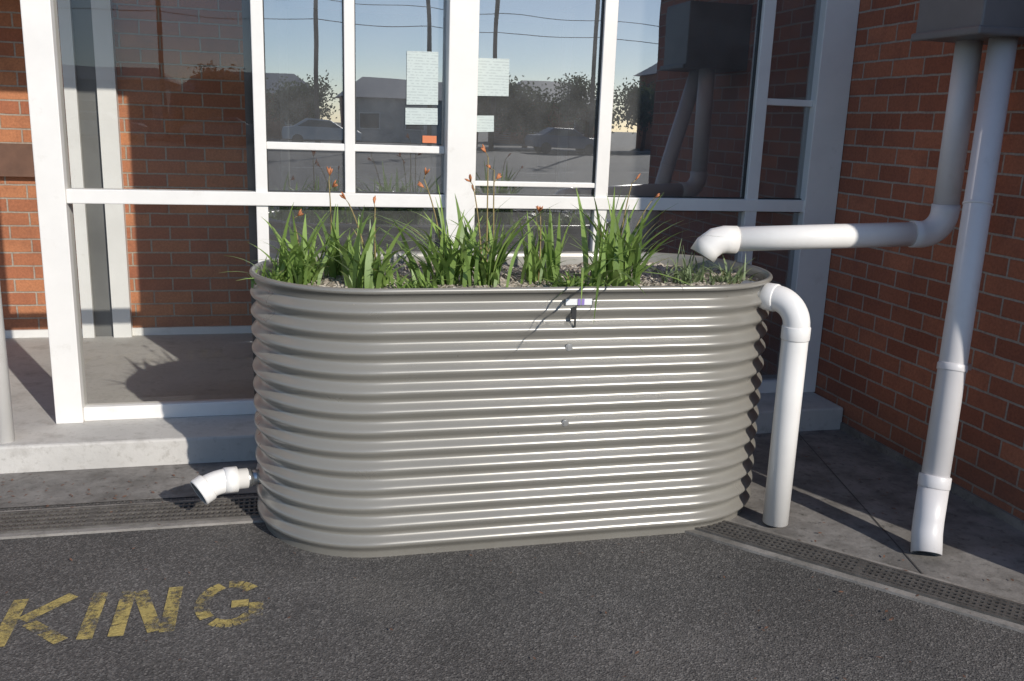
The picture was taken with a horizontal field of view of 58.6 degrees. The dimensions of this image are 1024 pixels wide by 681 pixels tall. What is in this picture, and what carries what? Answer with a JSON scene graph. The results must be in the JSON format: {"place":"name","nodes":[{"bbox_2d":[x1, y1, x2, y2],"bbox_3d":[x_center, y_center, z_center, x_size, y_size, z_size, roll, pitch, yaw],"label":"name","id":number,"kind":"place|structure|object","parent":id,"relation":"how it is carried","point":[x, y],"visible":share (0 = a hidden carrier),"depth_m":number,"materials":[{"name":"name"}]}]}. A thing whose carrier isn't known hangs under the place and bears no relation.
{"place":"outdoors","nodes":[
{"label":"outdoors","id":0,"kind":"place"},
{"bbox_2d":[0,0,251,329],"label":"porch back wall","id":1,"kind":"structure","parent":0,"point":[180,79],"depth_m":5.91,"materials":[{"name":"brick"}]},
{"bbox_2d":[0,0,251,337],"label":"porch door frame","id":2,"kind":"object","parent":1,"relation":"attached to","point":[87,40],"visible":0.9,"depth_m":5.78,"materials":[{"name":"white paint"}]},
{"bbox_2d":[0,493,1023,680],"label":"asphalt ground","id":3,"kind":"structure","parent":0,"point":[665,602],"depth_m":3.04,"materials":[{"name":"grey asphalt"}]},
{"bbox_2d":[0,581,262,646],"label":"parking lettering","id":4,"kind":"object","parent":3,"relation":"on","point":[145,613],"visible":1,"depth_m":2.97,"materials":[{"name":"yellow paint"}]},
{"bbox_2d":[0,496,263,539],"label":"drain grate","id":5,"kind":"object","parent":3,"relation":"on","point":[29,523],"visible":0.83,"depth_m":3.65,"materials":[{"name":"metal"}]},
{"bbox_2d":[242,0,257,395],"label":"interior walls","id":6,"kind":"structure","parent":3,"relation":"on","point":[247,59],"depth_m":4.38,"materials":[{"name":"grey paint"}]},
{"bbox_2d":[0,333,842,473],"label":"concrete step","id":7,"kind":"object","parent":3,"relation":"on","point":[139,368],"visible":0.21,"depth_m":4.87,"materials":[{"name":"grey concrete"}]},
{"bbox_2d":[0,287,14,443],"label":"white post","id":8,"kind":"object","parent":7,"relation":"on","point":[7,433],"visible":1,"depth_m":4.04,"materials":[{"name":"white paint"}]},
{"bbox_2d":[20,0,859,423],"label":"glazed shopfront","id":9,"kind":"object","parent":7,"relation":"on","point":[702,116],"visible":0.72,"depth_m":4.59,"materials":[{"name":"white glass"}]},
{"bbox_2d":[405,51,508,142],"bbox_3d":[-0.268,-1.191,4.500,0.515,0.433,0.001,-1,14,-14],"label":"paper notice","id":10,"kind":"object","parent":9,"relation":"attached to","point":[422,77],"visible":0.84,"depth_m":4.48,"materials":[{"name":"white paper"}]},
{"bbox_2d":[249,251,772,557],"bbox_3d":[0.022,0.197,3.871,2.156,1.025,0.941,-1,14,-14],"label":"corrugated planter tank","id":11,"kind":"object","parent":3,"relation":"on","point":[391,421],"visible":0.84,"depth_m":3.42,"materials":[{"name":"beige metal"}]},
{"bbox_2d":[190,466,260,503],"bbox_3d":[-1.121,0.563,3.601,0.278,0.130,0.114,-7,16,-34],"label":"outlet elbow pipe","id":12,"kind":"object","parent":11,"relation":"attached to","point":[208,488],"visible":0.99,"depth_m":3.55,"materials":[{"name":"white plastic"}]},
{"bbox_2d":[221,257,296,287],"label":"ground cover plant","id":13,"kind":"object","parent":11,"relation":"in","point":[276,273],"visible":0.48,"depth_m":3.47,"materials":[{"name":"green plant"}]},
{"bbox_2d":[224,203,350,284],"bbox_3d":[-0.811,-0.360,3.471,0.515,0.327,0.511,5,14,11],"label":"kangaroo paw plant","id":14,"kind":"object","parent":11,"relation":"on","point":[300,261],"visible":0.92,"depth_m":3.48,"materials":[{"name":"green plant"}]},
{"bbox_2d":[283,167,378,277],"bbox_3d":[-0.713,-0.469,3.663,0.368,0.456,0.390,5,14,12],"label":"kangaroo paw plant","id":15,"kind":"object","parent":11,"relation":"on","point":[334,269],"visible":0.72,"depth_m":3.60,"materials":[{"name":"green plant"}]},
{"bbox_2d":[289,192,434,288],"bbox_3d":[-0.561,-0.371,3.445,0.558,0.379,0.483,2,13,-1],"label":"kangaroo paw plant","id":16,"kind":"object","parent":11,"relation":"on","point":[366,269],"visible":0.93,"depth_m":3.42,"materials":[{"name":"green plant"}]},
{"bbox_2d":[389,269,451,287],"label":"ground cover plant","id":17,"kind":"object","parent":11,"relation":"in","point":[414,283],"visible":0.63,"depth_m":3.46,"materials":[{"name":"green plant"}]},
{"bbox_2d":[364,167,509,284],"bbox_3d":[-0.272,-0.419,3.491,0.680,0.470,0.736,-1,14,-14],"label":"kangaroo paw plant","id":18,"kind":"object","parent":11,"relation":"on","point":[444,260],"visible":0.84,"depth_m":3.56,"materials":[{"name":"green plant"}]},
{"bbox_2d":[402,144,555,286],"bbox_3d":[-0.137,-0.464,3.500,0.650,0.563,0.572,-1,14,-14],"label":"kangaroo paw plant","id":19,"kind":"object","parent":11,"relation":"on","point":[487,273],"visible":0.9,"depth_m":3.56,"materials":[{"name":"green plant"}]},
{"bbox_2d":[508,205,571,284],"bbox_3d":[0.091,-0.396,3.753,0.387,0.327,0.434,-10,18,-42],"label":"kangaroo paw plant","id":20,"kind":"object","parent":11,"relation":"in","point":[533,265],"visible":0.93,"depth_m":3.71,"materials":[{"name":"green plant"}]},
{"bbox_2d":[531,269,605,286],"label":"ground cover plant","id":21,"kind":"object","parent":11,"relation":"in","point":[569,280],"visible":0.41,"depth_m":3.58,"materials":[{"name":"green plant"}]},
{"bbox_2d":[558,213,689,323],"bbox_3d":[0.335,-0.288,3.307,0.481,0.325,0.718,12,16,35],"label":"kangaroo paw plant","id":22,"kind":"object","parent":11,"relation":"on","point":[600,274],"visible":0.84,"depth_m":3.57,"materials":[{"name":"green plant"}]},
{"bbox_2d":[533,174,728,285],"bbox_3d":[0.448,-0.421,3.616,0.761,0.466,0.638,14,18,41],"label":"kangaroo paw plant","id":23,"kind":"object","parent":11,"relation":"on","point":[631,257],"visible":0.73,"depth_m":3.68,"materials":[{"name":"green plant"}]},
{"bbox_2d":[643,239,722,284],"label":"grass tuft","id":24,"kind":"object","parent":11,"relation":"on","point":[687,277],"visible":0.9,"depth_m":3.83,"materials":[{"name":"green plant"}]},
{"bbox_2d":[692,254,765,284],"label":"grass tuft","id":25,"kind":"object","parent":11,"relation":"on","point":[729,279],"visible":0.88,"depth_m":3.87,"materials":[{"name":"green plant"}]},
{"bbox_2d":[741,280,810,526],"bbox_3d":[1.047,0.258,3.756,0.300,0.991,0.112,14,18,42],"label":"overflow pipe","id":26,"kind":"object","parent":11,"relation":"attached to","point":[788,305],"visible":0.95,"depth_m":3.65,"materials":[{"name":"white plastic"}]},
{"bbox_2d":[685,520,1023,632],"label":"drain grate","id":27,"kind":"object","parent":3,"relation":"on","point":[994,609],"visible":0.83,"depth_m":3.40,"materials":[{"name":"metal"}]},
{"bbox_2d":[0,429,1023,601],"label":"concrete apron","id":28,"kind":"object","parent":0,"point":[971,557],"visible":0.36,"depth_m":3.96,"materials":[{"name":"grey concrete"}]},
{"bbox_2d":[814,0,1023,520],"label":"side wall","id":29,"kind":"structure","parent":28,"relation":"on","point":[885,309],"depth_m":4.48,"materials":[{"name":"red brick"}]},
{"bbox_2d":[840,422,1023,531],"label":"side wall base","id":30,"kind":"object","parent":29,"relation":"attached to","point":[992,509],"visible":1,"depth_m":4.23,"materials":[{"name":"concrete"}]},
{"bbox_2d":[911,0,1023,44],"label":"rainwater box","id":31,"kind":"object","parent":29,"relation":"attached to","point":[954,21],"visible":0.93,"depth_m":3.51,"materials":[{"name":"grey metal"}]},
{"bbox_2d":[691,40,982,262],"bbox_3d":[1.343,-0.801,3.794,1.161,0.979,0.116,0,13,-6],"label":"rainwater inlet pipe","id":32,"kind":"object","parent":31,"relation":"attached to","point":[937,225],"visible":0.99,"depth_m":3.82,"materials":[{"name":"white plastic"}]},
{"bbox_2d":[910,37,1017,555],"bbox_3d":[1.777,-0.191,3.582,0.127,2.054,0.659,9,15,27],"label":"downpipe","id":33,"kind":"object","parent":28,"relation":"on","point":[954,366],"visible":0.97,"depth_m":3.55,"materials":[{"name":"plastic"}]}
]}

